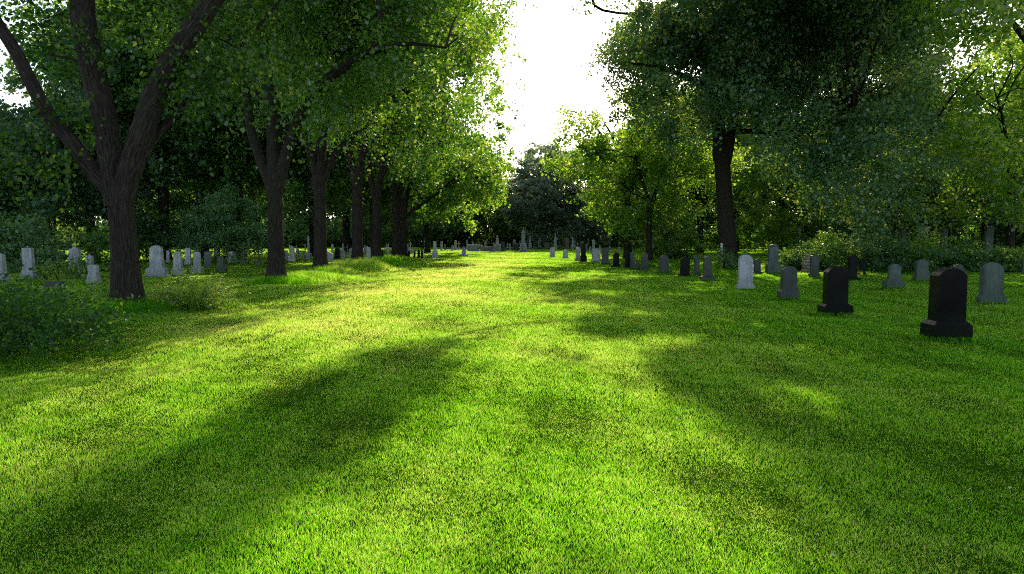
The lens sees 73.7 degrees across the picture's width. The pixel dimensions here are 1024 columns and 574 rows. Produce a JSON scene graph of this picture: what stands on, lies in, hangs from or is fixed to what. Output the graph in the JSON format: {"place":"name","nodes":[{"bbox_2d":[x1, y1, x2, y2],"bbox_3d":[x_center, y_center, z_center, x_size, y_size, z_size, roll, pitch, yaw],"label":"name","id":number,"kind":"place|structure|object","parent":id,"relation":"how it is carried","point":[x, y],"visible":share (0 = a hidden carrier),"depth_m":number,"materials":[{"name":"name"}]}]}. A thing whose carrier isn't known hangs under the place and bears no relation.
{"place":"outdoors","nodes":[
{"label":"outdoors","id":0,"kind":"place"},
{"bbox_2d":[0,240,1023,573],"bbox_3d":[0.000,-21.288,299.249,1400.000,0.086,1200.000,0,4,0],"label":"ground","id":1,"kind":"structure","parent":0,"point":[300,402],"depth_m":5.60,"materials":[{"name":"green plant"}]},
{"bbox_2d":[0,253,10,282],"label":"headstone","id":2,"kind":"object","parent":1,"relation":"on","point":[3,267],"visible":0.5,"depth_m":23.97,"materials":[{"name":"grey stone"}]},
{"bbox_2d":[21,246,37,278],"bbox_3d":[-18.169,-0.839,25.657,0.455,1.421,0.252,1,5,0],"label":"headstone","id":3,"kind":"object","parent":1,"relation":"on","point":[28,259],"visible":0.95,"depth_m":25.56,"materials":[{"name":"grey stone"}]},
{"bbox_2d":[0,98,78,238],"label":"woodland tree","id":4,"kind":"object","parent":1,"relation":"on","point":[27,205],"visible":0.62,"depth_m":36.04,"materials":[{"name":"green plant"}]},
{"bbox_2d":[0,207,79,271],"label":"shrub","id":5,"kind":"object","parent":1,"relation":"on","point":[17,239],"visible":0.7,"depth_m":30.89,"materials":[{"name":"green plant"}]},
{"bbox_2d":[2,84,96,256],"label":"woodland tree","id":6,"kind":"object","parent":1,"relation":"on","point":[60,232],"visible":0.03,"depth_m":46.69,"materials":[{"name":"green plant"}]},
{"bbox_2d":[0,275,101,320],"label":"bramble bush","id":7,"kind":"object","parent":1,"relation":"on","point":[64,293],"visible":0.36,"depth_m":13.09,"materials":[{"name":"green plant"}]},
{"bbox_2d":[0,96,106,233],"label":"woodland tree","id":8,"kind":"object","parent":1,"relation":"on","point":[55,186],"visible":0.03,"depth_m":40.39,"materials":[{"name":"green plant"}]},
{"bbox_2d":[43,281,66,286],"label":"grave kerb","id":9,"kind":"structure","parent":1,"relation":"on","point":[50,283],"depth_m":22.72,"materials":[{"name":"grey stone"}]},
{"bbox_2d":[33,253,107,279],"bbox_3d":[-17.425,-0.807,26.572,2.546,1.064,4.597,-3,6,-38],"label":"shrub","id":10,"kind":"object","parent":1,"relation":"on","point":[67,272],"visible":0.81,"depth_m":26.33,"materials":[{"name":"green plant"}]},
{"bbox_2d":[68,247,81,270],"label":"headstone","id":11,"kind":"object","parent":1,"relation":"on","point":[74,252],"visible":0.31,"depth_m":31.10,"materials":[{"name":"grey stone"}]},
{"bbox_2d":[0,264,166,367],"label":"bramble bush","id":12,"kind":"object","parent":1,"relation":"on","point":[27,330],"visible":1,"depth_m":9.54,"materials":[{"name":"green plant"}]},
{"bbox_2d":[65,227,109,267],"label":"shrub","id":13,"kind":"object","parent":1,"relation":"on","point":[93,236],"visible":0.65,"depth_m":33.00,"materials":[{"name":"green plant"}]},
{"bbox_2d":[86,265,100,284],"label":"headstone","id":14,"kind":"object","parent":1,"relation":"on","point":[93,272],"visible":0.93,"depth_m":23.51,"materials":[{"name":"grey stone"}]},
{"bbox_2d":[0,57,191,253],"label":"woodland tree","id":15,"kind":"object","parent":1,"relation":"on","point":[87,215],"visible":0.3,"depth_m":40.91,"materials":[{"name":"green plant"}]},
{"bbox_2d":[0,0,222,258],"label":"woodland tree","id":16,"kind":"object","parent":1,"relation":"on","point":[8,63],"visible":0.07,"depth_m":43.29,"materials":[{"name":"green plant"}]},
{"bbox_2d":[0,0,264,259],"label":"woodland tree","id":17,"kind":"object","parent":1,"relation":"on","point":[191,146],"visible":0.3,"depth_m":42.09,"materials":[{"name":"green plant"}]},
{"bbox_2d":[103,205,184,259],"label":"shrub","id":18,"kind":"object","parent":1,"relation":"on","point":[153,234],"visible":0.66,"depth_m":43.88,"materials":[{"name":"green plant"}]},
{"bbox_2d":[142,245,168,276],"bbox_3d":[-14.854,-1.033,28.555,0.988,1.418,0.628,0,5,0],"label":"headstone","id":19,"kind":"object","parent":1,"relation":"on","point":[157,268],"visible":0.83,"depth_m":28.43,"materials":[{"name":"grey stone"}]},
{"bbox_2d":[0,0,325,302],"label":"linden tree","id":20,"kind":"object","parent":1,"relation":"on","point":[114,176],"visible":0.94,"depth_m":15.12,"materials":[{"name":"green plant"}]},
{"bbox_2d":[171,251,184,275],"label":"headstone","id":21,"kind":"object","parent":1,"relation":"on","point":[177,262],"visible":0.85,"depth_m":28.74,"materials":[{"name":"grey stone"}]},
{"bbox_2d":[184,248,191,264],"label":"headstone","id":22,"kind":"object","parent":1,"relation":"on","point":[188,256],"visible":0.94,"depth_m":39.12,"materials":[{"name":"stone"}]},
{"bbox_2d":[191,251,203,273],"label":"headstone","id":23,"kind":"object","parent":1,"relation":"on","point":[197,258],"visible":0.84,"depth_m":30.05,"materials":[{"name":"grey stone"}]},
{"bbox_2d":[138,264,260,310],"bbox_3d":[-7.641,0.004,16.051,3.138,1.058,2.274,0,4,0],"label":"shrub","id":24,"kind":"object","parent":1,"relation":"on","point":[210,295],"visible":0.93,"depth_m":15.72,"materials":[{"name":"green plant"}]},
{"bbox_2d":[204,252,212,267],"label":"headstone","id":25,"kind":"object","parent":1,"relation":"on","point":[208,259],"visible":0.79,"depth_m":33.97,"materials":[{"name":"stone"}]},
{"bbox_2d":[124,38,298,256],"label":"woodland tree","id":26,"kind":"object","parent":1,"relation":"on","point":[205,181],"visible":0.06,"depth_m":46.37,"materials":[{"name":"green plant"}]},
{"bbox_2d":[165,181,267,262],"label":"shrub","id":27,"kind":"object","parent":1,"relation":"on","point":[228,232],"visible":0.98,"depth_m":40.70,"materials":[{"name":"green plant"}]},
{"bbox_2d":[215,257,226,271],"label":"headstone","id":28,"kind":"object","parent":1,"relation":"on","point":[221,264],"visible":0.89,"depth_m":30.86,"materials":[{"name":"stone"}]},
{"bbox_2d":[141,13,330,253],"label":"woodland tree","id":29,"kind":"object","parent":1,"relation":"on","point":[192,177],"depth_m":50.63,"materials":[{"name":"green plant"}]},
{"bbox_2d":[209,176,295,247],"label":"woodland tree","id":30,"kind":"object","parent":1,"relation":"on","point":[263,197],"visible":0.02,"depth_m":75.10,"materials":[{"name":"green plant"}]},
{"bbox_2d":[171,40,370,224],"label":"woodland tree","id":31,"kind":"object","parent":1,"relation":"on","point":[295,188],"visible":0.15,"depth_m":47.01,"materials":[{"name":"green plant"}]},
{"bbox_2d":[288,245,295,261],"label":"headstone","id":32,"kind":"object","parent":1,"relation":"on","point":[291,256],"visible":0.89,"depth_m":42.71,"materials":[{"name":"stone"}]},
{"bbox_2d":[243,75,390,256],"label":"woodland tree","id":33,"kind":"object","parent":1,"relation":"on","point":[338,209],"visible":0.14,"depth_m":52.77,"materials":[{"name":"green plant"}]},
{"bbox_2d":[97,0,537,267],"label":"linden tree","id":34,"kind":"object","parent":1,"relation":"on","point":[319,164],"visible":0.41,"depth_m":29.00,"materials":[{"name":"green plant"}]},
{"bbox_2d":[174,0,506,277],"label":"linden tree","id":35,"kind":"object","parent":1,"relation":"on","point":[273,168],"visible":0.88,"depth_m":23.47,"materials":[{"name":"green plant"}]},
{"bbox_2d":[292,91,402,252],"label":"woodland tree","id":36,"kind":"object","parent":1,"relation":"on","point":[345,234],"visible":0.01,"depth_m":61.57,"materials":[{"name":"green plant"}]},
{"bbox_2d":[166,0,529,260],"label":"linden tree","id":37,"kind":"object","parent":1,"relation":"on","point":[356,174],"visible":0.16,"depth_m":35.96,"materials":[{"name":"green plant"}]},
{"bbox_2d":[200,0,525,258],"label":"linden tree","id":38,"kind":"object","parent":1,"relation":"on","point":[433,160],"visible":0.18,"depth_m":41.48,"materials":[{"name":"green plant"}]},
{"bbox_2d":[340,110,440,247],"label":"woodland tree","id":39,"kind":"object","parent":1,"relation":"on","point":[386,193],"visible":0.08,"depth_m":65.01,"materials":[{"name":"green plant"}]},
{"bbox_2d":[351,101,444,243],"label":"woodland tree","id":40,"kind":"object","parent":1,"relation":"on","point":[413,215],"visible":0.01,"depth_m":78.91,"materials":[{"name":"green plant"}]},
{"bbox_2d":[279,0,518,256],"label":"linden tree","id":41,"kind":"object","parent":1,"relation":"on","point":[396,193],"visible":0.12,"depth_m":46.11,"materials":[{"name":"green plant"}]},
{"bbox_2d":[334,18,527,257],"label":"linden tree","id":42,"kind":"object","parent":1,"relation":"on","point":[440,206],"visible":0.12,"depth_m":49.58,"materials":[{"name":"green plant"}]},
{"bbox_2d":[390,116,471,248],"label":"woodland tree","id":43,"kind":"object","parent":1,"relation":"on","point":[435,224],"visible":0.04,"depth_m":83.27,"materials":[{"name":"green plant"}]},
{"bbox_2d":[412,11,527,252],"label":"linden tree","id":44,"kind":"object","parent":1,"relation":"on","point":[472,211],"visible":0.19,"depth_m":63.48,"materials":[{"name":"green plant"}]},
{"bbox_2d":[467,244,478,251],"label":"chest tomb","id":45,"kind":"object","parent":1,"relation":"on","point":[473,247],"visible":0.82,"depth_m":69.48,"materials":[{"name":"grey stone"}]},
{"bbox_2d":[436,154,534,246],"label":"broadleaf tree","id":46,"kind":"object","parent":1,"relation":"on","point":[492,220],"visible":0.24,"depth_m":97.04,"materials":[{"name":"green plant"}]},
{"bbox_2d":[9,171,980,246],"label":"woods","id":47,"kind":"object","parent":1,"relation":"on","point":[482,237],"visible":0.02,"depth_m":99.72,"materials":[{"name":"green plant"}]},
{"bbox_2d":[12,277,1013,564],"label":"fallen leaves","id":48,"kind":"object","parent":1,"relation":"on","point":[696,445],"visible":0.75,"depth_m":4.73,"materials":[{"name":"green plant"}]},
{"bbox_2d":[7,208,1018,250],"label":"undergrowth","id":49,"kind":"object","parent":1,"relation":"on","point":[334,235],"visible":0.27,"depth_m":83.62,"materials":[{"name":"green plant"}]},
{"bbox_2d":[481,174,561,244],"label":"broadleaf tree","id":50,"kind":"object","parent":1,"relation":"on","point":[508,240],"visible":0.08,"depth_m":106.52,"materials":[{"name":"green plant"}]},
{"bbox_2d":[520,227,526,251],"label":"obelisk","id":51,"kind":"object","parent":1,"relation":"on","point":[523,246],"visible":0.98,"depth_m":66.52,"materials":[{"name":"grey stone"}]},
{"bbox_2d":[497,142,611,246],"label":"broadleaf tree","id":52,"kind":"object","parent":1,"relation":"on","point":[538,199],"visible":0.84,"depth_m":87.80,"materials":[{"name":"green plant"}]},
{"bbox_2d":[580,243,586,261],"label":"headstone","id":53,"kind":"object","parent":1,"relation":"on","point":[583,257],"visible":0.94,"depth_m":43.10,"materials":[{"name":"black stone"}]},
{"bbox_2d":[591,248,600,261],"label":"headstone","id":54,"kind":"object","parent":1,"relation":"on","point":[595,254],"visible":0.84,"depth_m":41.96,"materials":[{"name":"grey stone"}]},
{"bbox_2d":[554,150,640,246],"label":"broadleaf tree","id":55,"kind":"object","parent":1,"relation":"on","point":[614,242],"visible":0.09,"depth_m":91.88,"materials":[{"name":"green plant"}]},
{"bbox_2d":[601,248,608,262],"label":"headstone","id":56,"kind":"object","parent":1,"relation":"on","point":[605,255],"visible":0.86,"depth_m":39.46,"materials":[{"name":"grey stone"}]},
{"bbox_2d":[577,129,642,248],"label":"woodland tree","id":57,"kind":"object","parent":1,"relation":"on","point":[636,242],"visible":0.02,"depth_m":81.88,"materials":[{"name":"green plant"}]},
{"bbox_2d":[611,253,619,266],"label":"headstone","id":58,"kind":"object","parent":1,"relation":"on","point":[615,260],"visible":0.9,"depth_m":35.28,"materials":[{"name":"black stone"}]},
{"bbox_2d":[562,117,711,257],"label":"linden tree","id":59,"kind":"object","parent":1,"relation":"on","point":[633,182],"visible":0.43,"depth_m":46.73,"materials":[{"name":"green plant"}]},
{"bbox_2d":[534,79,754,260],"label":"linden tree","id":60,"kind":"object","parent":1,"relation":"on","point":[663,169],"visible":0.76,"depth_m":43.72,"materials":[{"name":"green plant"}]},
{"bbox_2d":[639,253,649,269],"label":"headstone","id":61,"kind":"object","parent":1,"relation":"on","point":[644,263],"visible":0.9,"depth_m":32.36,"materials":[{"name":"grey stone"}]},
{"bbox_2d":[610,79,708,241],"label":"woodland tree","id":62,"kind":"object","parent":1,"relation":"on","point":[624,125],"depth_m":73.12,"materials":[{"name":"green plant"}]},
{"bbox_2d":[635,215,686,253],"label":"shrub","id":63,"kind":"object","parent":1,"relation":"on","point":[668,233],"visible":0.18,"depth_m":53.16,"materials":[{"name":"green plant"}]},
{"bbox_2d":[658,255,669,272],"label":"headstone","id":64,"kind":"object","parent":1,"relation":"on","point":[663,263],"visible":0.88,"depth_m":30.63,"materials":[{"name":"grey stone"}]},
{"bbox_2d":[641,227,712,257],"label":"shrub","id":65,"kind":"object","parent":1,"relation":"on","point":[669,249],"visible":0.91,"depth_m":48.12,"materials":[{"name":"green plant"}]},
{"bbox_2d":[678,257,690,275],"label":"headstone","id":66,"kind":"object","parent":1,"relation":"on","point":[684,266],"visible":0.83,"depth_m":28.07,"materials":[{"name":"black stone"}]},
{"bbox_2d":[692,256,700,275],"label":"headstone","id":67,"kind":"object","parent":1,"relation":"on","point":[696,264],"visible":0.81,"depth_m":28.75,"materials":[{"name":"grey stone"}]},
{"bbox_2d":[636,112,766,252],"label":"woodland tree","id":68,"kind":"object","parent":1,"relation":"on","point":[709,220],"visible":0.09,"depth_m":65.07,"materials":[{"name":"green plant"}]},
{"bbox_2d":[700,256,714,280],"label":"headstone","id":69,"kind":"object","parent":1,"relation":"on","point":[707,267],"visible":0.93,"depth_m":25.06,"materials":[{"name":"grey stone"}]},
{"bbox_2d":[712,245,739,268],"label":"ivy bush","id":70,"kind":"object","parent":1,"relation":"on","point":[722,257],"visible":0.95,"depth_m":33.99,"materials":[{"name":"green plant"}]},
{"bbox_2d":[735,255,754,288],"bbox_3d":[7.238,-0.396,21.178,0.533,1.221,0.282,0,4,1],"label":"headstone","id":71,"kind":"object","parent":1,"relation":"on","point":[745,271],"visible":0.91,"depth_m":21.08,"materials":[{"name":"grey stone"}]},
{"bbox_2d":[690,90,814,250],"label":"woodland tree","id":72,"kind":"object","parent":1,"relation":"on","point":[736,212],"visible":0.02,"depth_m":71.21,"materials":[{"name":"green plant"}]},
{"bbox_2d":[753,259,764,272],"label":"headstone","id":73,"kind":"object","parent":1,"relation":"on","point":[757,266],"visible":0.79,"depth_m":30.27,"materials":[{"name":"grey stone"}]},
{"bbox_2d":[570,0,972,262],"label":"linden tree","id":74,"kind":"object","parent":1,"relation":"on","point":[769,60],"visible":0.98,"depth_m":32.69,"materials":[{"name":"green plant"}]},
{"bbox_2d":[765,244,780,272],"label":"headstone","id":75,"kind":"object","parent":1,"relation":"on","point":[772,264],"visible":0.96,"depth_m":29.84,"materials":[{"name":"stone"}]},
{"bbox_2d":[745,112,813,248],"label":"woodland tree","id":76,"kind":"object","parent":1,"relation":"on","point":[766,195],"visible":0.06,"depth_m":77.23,"materials":[{"name":"green plant"}]},
{"bbox_2d":[731,120,841,253],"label":"linden tree","id":77,"kind":"object","parent":1,"relation":"on","point":[778,223],"visible":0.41,"depth_m":55.50,"materials":[{"name":"green plant"}]},
{"bbox_2d":[777,266,799,298],"bbox_3d":[7.246,-0.053,17.878,0.498,0.989,0.264,0,4,-1],"label":"headstone","id":78,"kind":"object","parent":1,"relation":"on","point":[788,283],"visible":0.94,"depth_m":17.78,"materials":[{"name":"grey stone"}]},
{"bbox_2d":[756,127,834,223],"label":"woodland tree","id":79,"kind":"object","parent":1,"relation":"on","point":[795,206],"visible":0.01,"depth_m":74.00,"materials":[{"name":"green plant"}]},
{"bbox_2d":[763,238,841,269],"bbox_3d":[14.399,-1.621,33.515,3.666,1.617,4.365,2,5,27],"label":"hedge shrub","id":80,"kind":"object","parent":1,"relation":"on","point":[791,258],"visible":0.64,"depth_m":32.92,"materials":[{"name":"green plant"}]},
{"bbox_2d":[801,254,810,272],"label":"headstone","id":81,"kind":"object","parent":1,"relation":"on","point":[805,263],"visible":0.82,"depth_m":31.10,"materials":[{"name":"beige stone"}]},
{"bbox_2d":[808,255,819,276],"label":"headstone","id":82,"kind":"object","parent":1,"relation":"on","point":[814,265],"visible":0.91,"depth_m":27.55,"materials":[{"name":"grey stone"}]},
{"bbox_2d":[801,225,866,269],"bbox_3d":[15.801,-1.956,33.842,3.408,2.241,4.644,2,5,23],"label":"hedge shrub","id":83,"kind":"object","parent":1,"relation":"on","point":[832,238],"visible":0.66,"depth_m":33.37,"materials":[{"name":"green plant"}]},
{"bbox_2d":[817,266,853,314],"bbox_3d":[6.987,0.134,14.743,0.617,1.162,0.358,-1,4,0],"label":"headstone","id":84,"kind":"object","parent":1,"relation":"on","point":[835,289],"visible":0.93,"depth_m":14.62,"materials":[{"name":"black stone"}]},
{"bbox_2d":[848,255,860,280],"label":"headstone","id":85,"kind":"object","parent":1,"relation":"on","point":[852,265],"visible":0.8,"depth_m":25.22,"materials":[{"name":"black stone"}]},
{"bbox_2d":[832,224,899,268],"bbox_3d":[17.680,-2.080,34.815,4.667,2.339,3.449,0,4,0],"label":"hedge shrub","id":86,"kind":"object","parent":1,"relation":"on","point":[851,241],"visible":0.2,"depth_m":34.24,"materials":[{"name":"green plant"}]},
{"bbox_2d":[851,232,930,270],"bbox_3d":[18.101,-1.737,32.636,4.193,1.985,3.894,0,4,0],"label":"hedge shrub","id":87,"kind":"object","parent":1,"relation":"on","point":[879,263],"visible":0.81,"depth_m":31.86,"materials":[{"name":"green plant"}]},
{"bbox_2d":[882,264,905,288],"bbox_3d":[12.029,-0.282,21.496,0.560,0.901,0.328,1,4,2],"label":"headstone","id":88,"kind":"object","parent":1,"relation":"on","point":[893,279],"visible":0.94,"depth_m":21.40,"materials":[{"name":"stone"}]},
{"bbox_2d":[798,35,998,245],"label":"broadleaf tree","id":89,"kind":"object","parent":1,"relation":"on","point":[954,232],"visible":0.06,"depth_m":49.12,"materials":[{"name":"green plant"}]},
{"bbox_2d":[912,259,929,280],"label":"headstone","id":90,"kind":"object","parent":1,"relation":"on","point":[921,269],"visible":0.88,"depth_m":25.31,"materials":[{"name":"stone"}]},
{"bbox_2d":[868,65,987,245],"bbox_3d":[23.025,-6.281,39.440,7.496,10.178,11.411,3,5,35],"label":"linden tree","id":91,"kind":"object","parent":1,"relation":"on","point":[925,202],"visible":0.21,"depth_m":38.77,"materials":[{"name":"green plant"}]},
{"bbox_2d":[883,229,974,270],"bbox_3d":[19.967,-1.842,32.927,4.975,2.152,3.872,0,4,0],"label":"hedge shrub","id":92,"kind":"object","parent":1,"relation":"on","point":[925,239],"visible":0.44,"depth_m":32.47,"materials":[{"name":"green plant"}]},
{"bbox_2d":[940,228,947,248],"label":"headstone","id":93,"kind":"object","parent":1,"relation":"on","point":[944,231],"visible":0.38,"depth_m":44.24,"materials":[{"name":"stone"}]},
{"bbox_2d":[920,268,972,340],"bbox_3d":[7.096,0.330,11.131,0.621,1.285,0.380,0,4,0],"label":"headstone","id":94,"kind":"object","parent":1,"relation":"on","point":[947,305],"visible":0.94,"depth_m":10.99,"materials":[{"name":"black stone"}]},
{"bbox_2d":[907,88,993,247],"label":"woodland tree","id":95,"kind":"object","parent":1,"relation":"on","point":[967,220],"visible":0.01,"depth_m":65.23,"materials":[{"name":"green plant"}]},
{"bbox_2d":[888,0,1023,68],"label":"linden tree","id":96,"kind":"object","parent":1,"relation":"on","point":[996,11],"visible":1,"depth_m":21.82,"materials":[{"name":"green plant"}]},
{"bbox_2d":[906,8,1023,253],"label":"linden tree","id":97,"kind":"object","parent":1,"relation":"on","point":[1009,178],"visible":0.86,"depth_m":34.13,"materials":[{"name":"green plant"}]},
{"bbox_2d":[922,235,1013,272],"bbox_3d":[21.005,-1.565,32.012,4.812,1.738,4.176,0,4,0],"label":"hedge shrub","id":98,"kind":"object","parent":1,"relation":"on","point":[973,264],"visible":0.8,"depth_m":31.56,"materials":[{"name":"green plant"}]},
{"bbox_2d":[935,133,1023,249],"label":"broadleaf tree","id":99,"kind":"object","parent":1,"relation":"on","point":[999,237],"visible":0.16,"depth_m":44.70,"materials":[{"name":"green plant"}]},
{"bbox_2d":[983,226,993,251],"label":"headstone","id":100,"kind":"object","parent":1,"relation":"on","point":[989,232],"visible":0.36,"depth_m":41.75,"materials":[{"name":"stone"}]},
{"bbox_2d":[975,262,1006,304],"bbox_3d":[11.699,-0.029,16.665,0.600,1.141,0.260,-1,4,3],"label":"headstone","id":101,"kind":"object","parent":1,"relation":"on","point":[991,282],"visible":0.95,"depth_m":16.57,"materials":[{"name":"stone"}]},
{"bbox_2d":[963,244,1023,271],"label":"hedge shrub","id":102,"kind":"object","parent":1,"relation":"on","point":[993,257],"visible":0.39,"depth_m":31.65,"materials":[{"name":"green plant"}]},
{"bbox_2d":[985,243,1023,271],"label":"hedge shrub","id":103,"kind":"object","parent":1,"relation":"on","point":[1018,256],"visible":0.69,"depth_m":31.20,"materials":[{"name":"green plant"}]},
{"bbox_2d":[0,0,1023,226],"label":"sky","id":104,"kind":"structure","parent":0,"point":[556,39],"materials":[{"name":"white"}]},
{"bbox_2d":[2,255,1023,341],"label":"long grass","id":105,"kind":"structure","parent":0,"point":[335,270],"depth_m":25.00,"materials":[{"name":"green plant"}]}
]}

